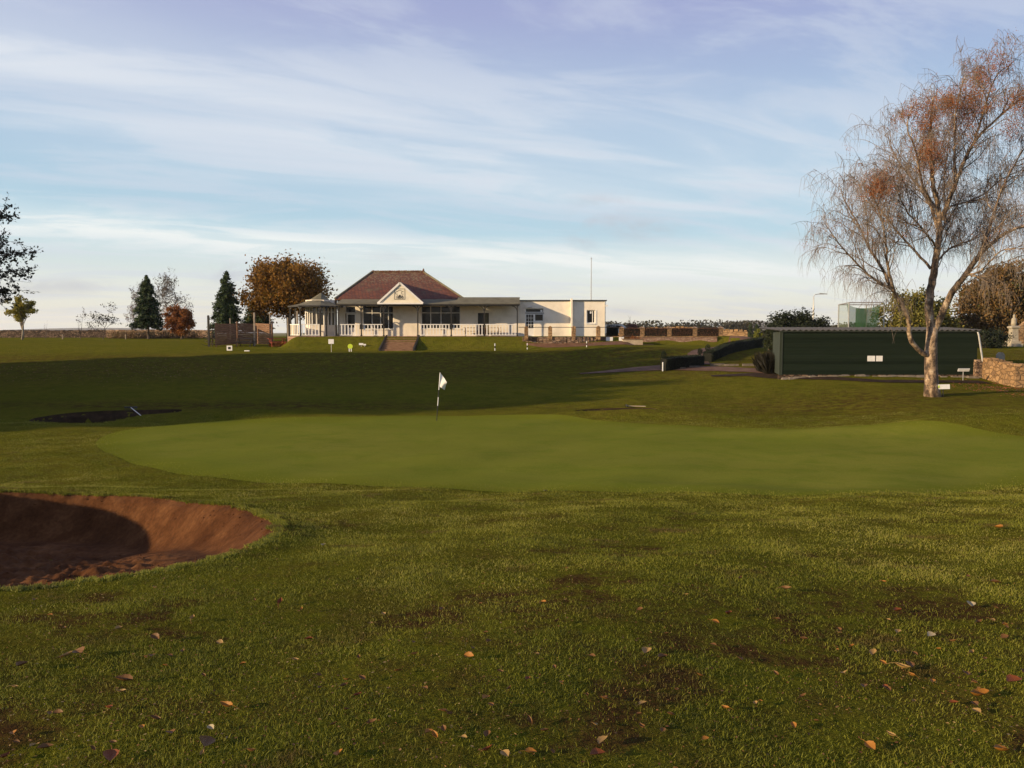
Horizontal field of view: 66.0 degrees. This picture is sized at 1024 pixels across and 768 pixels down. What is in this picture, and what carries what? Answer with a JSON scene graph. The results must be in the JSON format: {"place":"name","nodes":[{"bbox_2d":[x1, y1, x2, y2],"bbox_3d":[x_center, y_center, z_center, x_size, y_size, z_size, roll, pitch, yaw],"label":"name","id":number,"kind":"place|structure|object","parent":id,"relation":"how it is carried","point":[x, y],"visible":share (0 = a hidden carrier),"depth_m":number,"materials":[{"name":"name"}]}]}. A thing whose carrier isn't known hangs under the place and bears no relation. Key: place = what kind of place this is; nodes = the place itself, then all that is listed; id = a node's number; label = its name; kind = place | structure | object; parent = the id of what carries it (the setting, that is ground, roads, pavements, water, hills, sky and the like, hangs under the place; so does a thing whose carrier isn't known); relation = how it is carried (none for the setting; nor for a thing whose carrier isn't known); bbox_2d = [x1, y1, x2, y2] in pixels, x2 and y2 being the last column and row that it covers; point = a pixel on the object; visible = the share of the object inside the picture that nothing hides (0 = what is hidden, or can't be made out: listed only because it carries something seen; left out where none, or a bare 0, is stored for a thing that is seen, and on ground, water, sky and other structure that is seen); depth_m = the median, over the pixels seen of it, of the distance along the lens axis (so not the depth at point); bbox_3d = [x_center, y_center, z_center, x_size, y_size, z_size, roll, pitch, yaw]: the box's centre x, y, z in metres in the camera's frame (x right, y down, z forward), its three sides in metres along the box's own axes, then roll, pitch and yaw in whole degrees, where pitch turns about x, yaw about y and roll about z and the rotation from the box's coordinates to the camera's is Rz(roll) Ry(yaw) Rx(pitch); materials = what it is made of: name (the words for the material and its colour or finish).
{"place":"outdoors","nodes":[
{"label":"outdoors","id":0,"kind":"place"},
{"bbox_2d":[17,328,169,329],"bbox_3d":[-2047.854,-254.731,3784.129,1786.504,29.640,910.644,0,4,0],"label":"hills","id":1,"kind":"structure","parent":0,"point":[87,329],"depth_m":3669.86,"materials":[{"name":"plant"}]},
{"bbox_2d":[0,333,1023,767],"bbox_3d":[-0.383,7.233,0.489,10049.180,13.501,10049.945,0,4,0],"label":"ground","id":2,"kind":"structure","parent":0,"point":[508,375],"depth_m":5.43,"materials":[{"name":"green plant"}]},
{"bbox_2d":[4,295,38,339],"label":"yellow tree","id":3,"kind":"object","parent":2,"relation":"on","point":[19,315],"visible":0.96,"depth_m":94.23,"materials":[{"name":"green plant"}]},
{"bbox_2d":[15,661,27,665],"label":"fallen leaf","id":4,"kind":"object","parent":2,"relation":"on","point":[19,663],"visible":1,"depth_m":3.81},
{"bbox_2d":[0,192,43,308],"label":"broadleaf tree","id":5,"kind":"object","parent":2,"relation":"on","point":[4,291],"visible":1,"depth_m":41.61,"materials":[{"name":"green plant"}]},
{"bbox_2d":[37,743,53,747],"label":"fallen leaf","id":6,"kind":"object","parent":2,"relation":"on","point":[44,745],"visible":1,"depth_m":3.01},
{"bbox_2d":[0,330,105,337],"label":"boundary wall","id":7,"kind":"structure","parent":2,"relation":"on","point":[50,333],"depth_m":108.93,"materials":[{"name":"stone"}]},
{"bbox_2d":[72,646,85,653],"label":"fallen leaf","id":8,"kind":"object","parent":2,"relation":"on","point":[81,649],"visible":0.9,"depth_m":4.03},
{"bbox_2d":[84,302,121,338],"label":"sapling","id":9,"kind":"object","parent":2,"relation":"on","point":[100,318],"visible":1,"depth_m":96.71,"materials":[{"name":"grey plant"}]},
{"bbox_2d":[29,409,181,422],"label":"bunker sand","id":10,"kind":"structure","parent":2,"relation":"on","point":[95,416],"depth_m":32.95,"materials":[{"name":"sand"}]},
{"bbox_2d":[103,746,119,760],"bbox_3d":[-1.492,1.369,2.936,0.057,0.017,0.111,5,7,-22],"label":"fallen leaf","id":11,"kind":"object","parent":2,"relation":"on","point":[110,754],"visible":1,"depth_m":2.93,"materials":[{"name":"plant"}]},
{"bbox_2d":[116,674,132,680],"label":"fallen leaf","id":12,"kind":"object","parent":2,"relation":"on","point":[125,677],"visible":1,"depth_m":3.67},
{"bbox_2d":[124,301,137,330],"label":"grey tree","id":13,"kind":"object","parent":2,"relation":"on","point":[133,307],"visible":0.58,"depth_m":105.85,"materials":[{"name":"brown plant"}]},
{"bbox_2d":[0,492,272,587],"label":"bunker sand","id":14,"kind":"structure","parent":2,"relation":"on","point":[183,536],"depth_m":12.11,"materials":[{"name":"sand"}]},
{"bbox_2d":[0,488,288,591],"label":"grass","id":15,"kind":"structure","parent":2,"relation":"on","point":[279,524],"depth_m":7.78,"materials":[{"name":"plant"}]},
{"bbox_2d":[127,275,164,338],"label":"pine tree","id":16,"kind":"object","parent":2,"relation":"on","point":[146,308],"visible":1,"depth_m":96.93,"materials":[{"name":"green plant"}]},
{"bbox_2d":[107,331,200,338],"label":"undergrowth","id":17,"kind":"object","parent":2,"relation":"on","point":[143,336],"visible":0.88,"depth_m":101.44,"materials":[{"name":"plant"}]},
{"bbox_2d":[151,633,158,638],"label":"fallen leaf","id":18,"kind":"object","parent":2,"relation":"on","point":[155,635],"visible":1,"depth_m":4.31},
{"bbox_2d":[129,268,185,311],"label":"grey tree","id":19,"kind":"object","parent":2,"relation":"on","point":[166,282],"visible":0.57,"depth_m":116.41,"materials":[{"name":"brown plant"}]},
{"bbox_2d":[106,330,214,337],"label":"boundary wall","id":20,"kind":"structure","parent":2,"relation":"on","point":[203,334],"depth_m":106.26,"materials":[{"name":"stone"}]},
{"bbox_2d":[158,289,193,322],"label":"grey tree","id":21,"kind":"object","parent":2,"relation":"on","point":[165,302],"visible":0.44,"depth_m":110.30,"materials":[{"name":"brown plant"}]},
{"bbox_2d":[160,303,196,338],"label":"orange shrub","id":22,"kind":"object","parent":2,"relation":"on","point":[179,320],"visible":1,"depth_m":96.02,"materials":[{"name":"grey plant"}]},
{"bbox_2d":[199,735,214,748],"bbox_3d":[-1.154,1.354,2.973,0.063,0.019,0.123,19,-1,-11],"label":"fallen leaf","id":23,"kind":"object","parent":2,"relation":"on","point":[205,740],"visible":1,"depth_m":3.00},
{"bbox_2d":[207,315,209,346],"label":"timber post","id":24,"kind":"object","parent":2,"relation":"on","point":[208,325],"visible":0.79,"depth_m":71.79,"materials":[{"name":"brown paint"}]},
{"bbox_2d":[204,327,217,345],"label":"young conifer","id":25,"kind":"object","parent":2,"relation":"on","point":[212,338],"visible":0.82,"depth_m":72.69,"materials":[{"name":"green plant"}]},
{"bbox_2d":[206,270,245,333],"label":"pine tree","id":26,"kind":"object","parent":2,"relation":"on","point":[225,308],"visible":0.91,"depth_m":85.01,"materials":[{"name":"green plant"}]},
{"bbox_2d":[220,701,240,709],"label":"fallen leaf","id":27,"kind":"object","parent":2,"relation":"on","point":[226,703],"visible":1,"depth_m":3.33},
{"bbox_2d":[215,321,272,346],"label":"timber screen","id":28,"kind":"object","parent":2,"relation":"on","point":[228,336],"visible":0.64,"depth_m":75.04,"materials":[{"name":"wood"}]},
{"bbox_2d":[235,338,255,346],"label":"picnic table","id":29,"kind":"object","parent":2,"relation":"on","point":[250,341],"visible":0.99,"depth_m":72.12,"materials":[{"name":"brown paint"}]},
{"bbox_2d":[253,313,255,345],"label":"timber post","id":30,"kind":"object","parent":2,"relation":"on","point":[254,328],"visible":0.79,"depth_m":74.25,"materials":[{"name":"brown wood"}]},
{"bbox_2d":[242,306,274,336],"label":"pine tree","id":31,"kind":"object","parent":2,"relation":"on","point":[249,319],"visible":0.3,"depth_m":90.92,"materials":[{"name":"green plant"}]},
{"bbox_2d":[267,338,286,345],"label":"picnic table","id":32,"kind":"object","parent":2,"relation":"on","point":[271,342],"visible":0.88,"depth_m":72.72,"materials":[{"name":"red wood"}]},
{"bbox_2d":[270,341,286,346],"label":"undergrowth","id":33,"kind":"object","parent":2,"relation":"on","point":[277,343],"visible":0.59,"depth_m":73.15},
{"bbox_2d":[232,249,337,340],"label":"copper tree","id":34,"kind":"object","parent":2,"relation":"on","point":[280,287],"visible":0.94,"depth_m":85.25,"materials":[{"name":"brown plant"}]},
{"bbox_2d":[379,335,419,350],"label":"steps","id":35,"kind":"structure","parent":2,"relation":"on","point":[398,346],"depth_m":66.32,"materials":[{"name":"brown paint"}]},
{"bbox_2d":[287,268,607,340],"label":"clubhouse","id":36,"kind":"structure","parent":2,"relation":"on","point":[398,303],"depth_m":71.26,"materials":[{"name":"white paint"}]},
{"bbox_2d":[345,306,355,312],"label":"window","id":37,"kind":"structure","parent":36,"relation":"in","point":[348,309],"depth_m":71.36,"materials":[{"name":"glass"}]},
{"bbox_2d":[346,314,355,335],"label":"door","id":38,"kind":"structure","parent":36,"relation":"in","point":[351,318],"depth_m":71.43,"materials":[{"name":"white paint"}]},
{"bbox_2d":[363,306,393,328],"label":"window","id":39,"kind":"structure","parent":36,"relation":"in","point":[371,314],"depth_m":71.42,"materials":[{"name":"glass"}]},
{"bbox_2d":[421,306,459,328],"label":"window","id":40,"kind":"structure","parent":36,"relation":"in","point":[429,314],"depth_m":71.42,"materials":[{"name":"glass"}]},
{"bbox_2d":[478,313,488,335],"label":"door","id":41,"kind":"structure","parent":36,"relation":"in","point":[480,315],"depth_m":71.43,"materials":[{"name":"brown paint"}]},
{"bbox_2d":[525,314,533,335],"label":"door","id":42,"kind":"structure","parent":36,"relation":"in","point":[529,318],"depth_m":71.42,"materials":[{"name":"white paint"}]},
{"bbox_2d":[525,308,543,312],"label":"window","id":43,"kind":"structure","parent":36,"relation":"in","point":[527,310],"depth_m":71.38,"materials":[{"name":"glass"}]},
{"bbox_2d":[534,314,543,320],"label":"window","id":44,"kind":"structure","parent":36,"relation":"in","point":[537,317],"depth_m":71.42,"materials":[{"name":"glass"}]},
{"bbox_2d":[587,310,594,322],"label":"window","id":45,"kind":"structure","parent":36,"relation":"in","point":[590,317],"depth_m":71.40,"materials":[{"name":"glass"}]},
{"bbox_2d":[591,258,591,299],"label":"flagpole","id":46,"kind":"object","parent":36,"relation":"on","point":[591,278],"visible":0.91,"depth_m":75.47,"materials":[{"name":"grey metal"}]},
{"bbox_2d":[464,651,473,656],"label":"fallen leaf","id":47,"kind":"object","parent":2,"relation":"on","point":[468,654],"visible":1,"depth_m":3.87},
{"bbox_2d":[498,748,509,756],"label":"fallen leaf","id":48,"kind":"object","parent":2,"relation":"on","point":[505,752],"visible":1,"depth_m":2.90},
{"bbox_2d":[0,493,1023,767],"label":"leaf litter","id":49,"kind":"object","parent":2,"relation":"on","point":[518,653],"visible":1,"depth_m":3.66,"materials":[{"name":"plant"}]},
{"bbox_2d":[524,747,536,751],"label":"fallen leaf","id":50,"kind":"object","parent":2,"relation":"on","point":[529,749],"visible":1,"depth_m":2.93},
{"bbox_2d":[96,414,1023,495],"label":"putting green","id":51,"kind":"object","parent":2,"relation":"on","point":[505,453],"visible":1,"depth_m":21.26,"materials":[{"name":"plant"}]},
{"bbox_2d":[436,373,446,420],"bbox_3d":[-2.695,0.510,30.343,0.431,1.903,0.154,1,4,10],"label":"flagstick","id":52,"kind":"object","parent":51,"relation":"on","point":[442,382],"visible":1,"depth_m":30.27,"materials":[{"name":"fabric"}]},
{"bbox_2d":[518,326,619,342],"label":"terrace wall","id":53,"kind":"structure","parent":2,"relation":"on","point":[551,339],"depth_m":66.82,"materials":[{"name":"stone"}]},
{"bbox_2d":[526,341,631,347],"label":"soil bed","id":54,"kind":"object","parent":2,"relation":"on","point":[546,345],"visible":0.98,"depth_m":66.45,"materials":[{"name":"soil"}]},
{"bbox_2d":[590,747,606,754],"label":"fallen leaf","id":55,"kind":"object","parent":2,"relation":"on","point":[595,751],"visible":1,"depth_m":2.94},
{"bbox_2d":[597,736,606,743],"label":"fallen leaf","id":56,"kind":"object","parent":2,"relation":"on","point":[600,739],"visible":1,"depth_m":3.04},
{"bbox_2d":[606,325,617,335],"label":"shrub","id":57,"kind":"object","parent":2,"relation":"on","point":[611,331],"visible":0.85,"depth_m":73.53,"materials":[{"name":"green plant"}]},
{"bbox_2d":[576,408,653,410],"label":"bunker sand","id":58,"kind":"structure","parent":2,"relation":"on","point":[612,409],"depth_m":34.35,"materials":[{"name":"sand"}]},
{"bbox_2d":[619,326,623,335],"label":"stone pier","id":59,"kind":"structure","parent":2,"relation":"on","point":[621,330],"depth_m":71.65,"materials":[{"name":"stone"}]},
{"bbox_2d":[624,327,639,335],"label":"beech hedge","id":60,"kind":"object","parent":2,"relation":"on","point":[631,331],"visible":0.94,"depth_m":71.67,"materials":[{"name":"brown plant"}]},
{"bbox_2d":[622,336,642,344],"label":"planter","id":61,"kind":"object","parent":2,"relation":"on","point":[636,341],"visible":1,"depth_m":66.82,"materials":[{"name":"beige stone"}]},
{"bbox_2d":[639,326,644,335],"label":"stone pier","id":62,"kind":"structure","parent":2,"relation":"on","point":[642,330],"depth_m":71.64,"materials":[{"name":"stone"}]},
{"bbox_2d":[642,645,650,652],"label":"fallen leaf","id":63,"kind":"object","parent":2,"relation":"on","point":[645,649],"visible":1,"depth_m":3.99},
{"bbox_2d":[645,327,666,335],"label":"beech hedge","id":64,"kind":"object","parent":2,"relation":"on","point":[655,331],"visible":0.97,"depth_m":71.67,"materials":[{"name":"brown plant"}]},
{"bbox_2d":[606,336,717,341],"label":"retaining wall","id":65,"kind":"structure","parent":2,"relation":"on","point":[678,338],"depth_m":68.29,"materials":[{"name":"stone"}]},
{"bbox_2d":[666,326,671,335],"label":"stone pier","id":66,"kind":"structure","parent":2,"relation":"on","point":[669,330],"depth_m":71.65,"materials":[{"name":"stone"}]},
{"bbox_2d":[660,348,704,370],"bbox_3d":[10.750,-1.494,49.495,4.069,1.474,0.872,-3,5,-40],"label":"box hedge","id":67,"kind":"object","parent":2,"relation":"on","point":[675,362],"visible":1,"depth_m":48.88,"materials":[{"name":"green plant"}]},
{"bbox_2d":[672,327,692,335],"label":"beech hedge","id":68,"kind":"object","parent":2,"relation":"on","point":[681,331],"visible":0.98,"depth_m":71.67,"materials":[{"name":"brown plant"}]},
{"bbox_2d":[618,326,747,336],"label":"boundary wall","id":69,"kind":"structure","parent":2,"relation":"on","point":[734,332],"depth_m":90.34,"materials":[{"name":"stone"}]},
{"bbox_2d":[605,319,767,336],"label":"distant woodland","id":70,"kind":"object","parent":2,"relation":"on","point":[739,325],"visible":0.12,"depth_m":318.67,"materials":[{"name":"green plant"}]},
{"bbox_2d":[692,326,696,335],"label":"stone pier","id":71,"kind":"structure","parent":2,"relation":"on","point":[694,331],"depth_m":71.65,"materials":[{"name":"stone"}]},
{"bbox_2d":[697,327,717,335],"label":"beech hedge","id":72,"kind":"object","parent":2,"relation":"on","point":[705,331],"visible":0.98,"depth_m":71.67,"materials":[{"name":"brown plant"}]},
{"bbox_2d":[680,363,753,368],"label":"kerb stones","id":73,"kind":"object","parent":2,"relation":"on","point":[722,364],"visible":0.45,"depth_m":49.83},
{"bbox_2d":[718,326,722,335],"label":"stone pier","id":74,"kind":"structure","parent":2,"relation":"on","point":[720,330],"depth_m":71.65,"materials":[{"name":"stone"}]},
{"bbox_2d":[702,337,763,361],"bbox_3d":[16.285,-2.553,57.781,1.112,1.720,13.672,2,5,32],"label":"box hedge","id":75,"kind":"object","parent":2,"relation":"on","point":[715,353],"visible":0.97,"depth_m":56.61,"materials":[{"name":"green plant"}]},
{"bbox_2d":[747,321,753,337],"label":"shrub","id":76,"kind":"object","parent":2,"relation":"on","point":[750,332],"visible":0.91,"depth_m":79.74,"materials":[{"name":"green plant"}]},
{"bbox_2d":[753,329,762,337],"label":"shrub","id":77,"kind":"object","parent":2,"relation":"on","point":[757,334],"visible":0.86,"depth_m":67.81,"materials":[{"name":"green plant"}]},
{"bbox_2d":[751,351,776,373],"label":"ornamental grass","id":78,"kind":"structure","parent":2,"relation":"on","point":[764,363],"depth_m":44.70,"materials":[{"name":"plant"}]},
{"bbox_2d":[761,318,787,353],"bbox_3d":[16.531,-2.557,48.979,2.226,3.050,2.324,0,4,0],"label":"conifer hedge","id":79,"kind":"object","parent":2,"relation":"on","point":[768,341],"visible":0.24,"depth_m":48.73,"materials":[{"name":"green plant"}]},
{"bbox_2d":[765,307,833,348],"bbox_3d":[18.138,-3.069,49.796,4.288,3.895,3.364,1,4,12],"label":"conifer hedge","id":80,"kind":"object","parent":2,"relation":"on","point":[802,319],"visible":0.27,"depth_m":49.29,"materials":[{"name":"green plant"}]},
{"bbox_2d":[711,373,988,382],"bbox_3d":[17.199,-0.279,41.420,13.998,0.229,4.387,2,4,27],"label":"soil bed","id":81,"kind":"object","parent":2,"relation":"on","point":[763,375],"visible":0.91,"depth_m":40.09,"materials":[{"name":"soil"}]},
{"bbox_2d":[830,322,884,326],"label":"distant woodland","id":82,"kind":"object","parent":2,"relation":"on","point":[843,325],"visible":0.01,"depth_m":319.36,"materials":[{"name":"green plant"}]},
{"bbox_2d":[838,302,884,326],"bbox_3d":[27.605,-4.527,61.412,4.223,3.585,3.244,0,4,0],"label":"practice net","id":83,"kind":"object","parent":2,"relation":"on","point":[860,318],"visible":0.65,"depth_m":61.29,"materials":[{"name":"green fabric"}]},
{"bbox_2d":[862,739,875,749],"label":"fallen leaf","id":84,"kind":"object","parent":2,"relation":"on","point":[870,744],"visible":1,"depth_m":3.08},
{"bbox_2d":[759,327,982,378],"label":"shed","id":85,"kind":"structure","parent":2,"relation":"on","point":[829,351],"depth_m":41.97,"materials":[{"name":"green metal"}]},
{"bbox_2d":[781,374,981,379],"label":"edging stones","id":86,"kind":"object","parent":2,"relation":"on","point":[791,378],"visible":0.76,"depth_m":41.55,"materials":[{"name":"stone"}]},
{"bbox_2d":[887,662,910,667],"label":"fallen leaf","id":87,"kind":"object","parent":2,"relation":"on","point":[901,665],"visible":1,"depth_m":3.86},
{"bbox_2d":[796,27,1023,396],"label":"birch tree","id":88,"kind":"object","parent":2,"relation":"on","point":[878,183],"visible":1,"depth_m":31.93,"materials":[{"name":"brown plant"}]},
{"bbox_2d":[873,284,972,328],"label":"golden conifer","id":89,"kind":"object","parent":2,"relation":"on","point":[918,315],"visible":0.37,"depth_m":73.57,"materials":[{"name":"green plant"}]},
{"bbox_2d":[938,384,949,396],"bbox_3d":[18.195,0.289,33.261,0.504,0.563,0.086,0,4,0],"label":"sign","id":90,"kind":"object","parent":2,"relation":"on","point":[943,386],"visible":1,"depth_m":33.22,"materials":[{"name":"white paint"}]},
{"bbox_2d":[958,368,969,379],"bbox_3d":[22.981,-0.444,40.142,0.580,0.696,0.111,0,4,0],"label":"sign","id":91,"kind":"object","parent":2,"relation":"on","point":[963,369],"visible":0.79,"depth_m":40.09,"materials":[{"name":"grey metal"}]},
{"bbox_2d":[921,379,1023,396],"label":"leaf litter","id":92,"kind":"object","parent":2,"relation":"on","point":[997,387],"visible":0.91,"depth_m":37.12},
{"bbox_2d":[973,359,982,376],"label":"stone pillar","id":93,"kind":"structure","parent":2,"relation":"on","point":[977,367],"depth_m":41.74,"materials":[{"name":"stone"}]},
{"bbox_2d":[970,688,993,695],"bbox_3d":[2.099,1.373,3.508,0.160,0.027,0.047,2,7,-17],"label":"fallen leaf","id":94,"kind":"object","parent":2,"relation":"on","point":[979,691],"visible":1,"depth_m":3.51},
{"bbox_2d":[952,256,1023,340],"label":"autumn tree","id":95,"kind":"object","parent":2,"relation":"on","point":[980,318],"visible":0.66,"depth_m":76.08,"materials":[{"name":"brown plant"}]},
{"bbox_2d":[974,326,1015,348],"bbox_3d":[37.584,-3.468,61.896,3.262,2.164,2.436,0,4,0],"label":"shrub","id":96,"kind":"object","parent":2,"relation":"on","point":[989,339],"visible":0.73,"depth_m":61.53,"materials":[{"name":"green plant"}]},
{"bbox_2d":[996,352,1004,359],"bbox_3d":[28.529,-1.367,46.083,0.480,0.968,0.140,0,4,0],"label":"gravestone","id":97,"kind":"object","parent":2,"relation":"on","point":[1000,355],"visible":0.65,"depth_m":46.00,"materials":[{"name":"grey stone"}]},
{"bbox_2d":[994,744,1009,750],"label":"fallen leaf","id":98,"kind":"object","parent":2,"relation":"on","point":[1000,747],"visible":1,"depth_m":3.03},
{"bbox_2d":[982,358,1023,387],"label":"stone wall","id":99,"kind":"structure","parent":2,"relation":"on","point":[1004,372],"depth_m":39.37,"materials":[{"name":"stone"}]},
{"bbox_2d":[1005,314,1022,346],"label":"monument","id":100,"kind":"object","parent":2,"relation":"on","point":[1013,328],"visible":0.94,"depth_m":64.62,"materials":[{"name":"grey stone"}]},
{"bbox_2d":[1006,279,1023,324],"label":"autumn tree","id":101,"kind":"object","parent":2,"relation":"on","point":[1017,288],"visible":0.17,"depth_m":74.97,"materials":[{"name":"brown plant"}]},
{"bbox_2d":[1006,674,1023,681],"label":"fallen leaf","id":102,"kind":"object","parent":2,"relation":"on","point":[1011,678],"visible":1,"depth_m":3.66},
{"bbox_2d":[1018,321,1023,343],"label":"gravestone","id":103,"kind":"object","parent":2,"relation":"on","point":[1021,333],"visible":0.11,"depth_m":69.86,"materials":[{"name":"stone"}]},
{"bbox_2d":[0,0,1023,332],"label":"sky","id":104,"kind":"structure","parent":0,"point":[490,148],"materials":[{"name":"blue"}]},
{"bbox_2d":[580,365,761,373],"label":"path","id":105,"kind":"structure","parent":0,"point":[700,368],"depth_m":48.40,"materials":[{"name":"asphalt"}]},
{"bbox_2d":[688,336,750,363],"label":"drive","id":106,"kind":"structure","parent":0,"point":[693,352],"depth_m":57.84,"materials":[{"name":"asphalt"}]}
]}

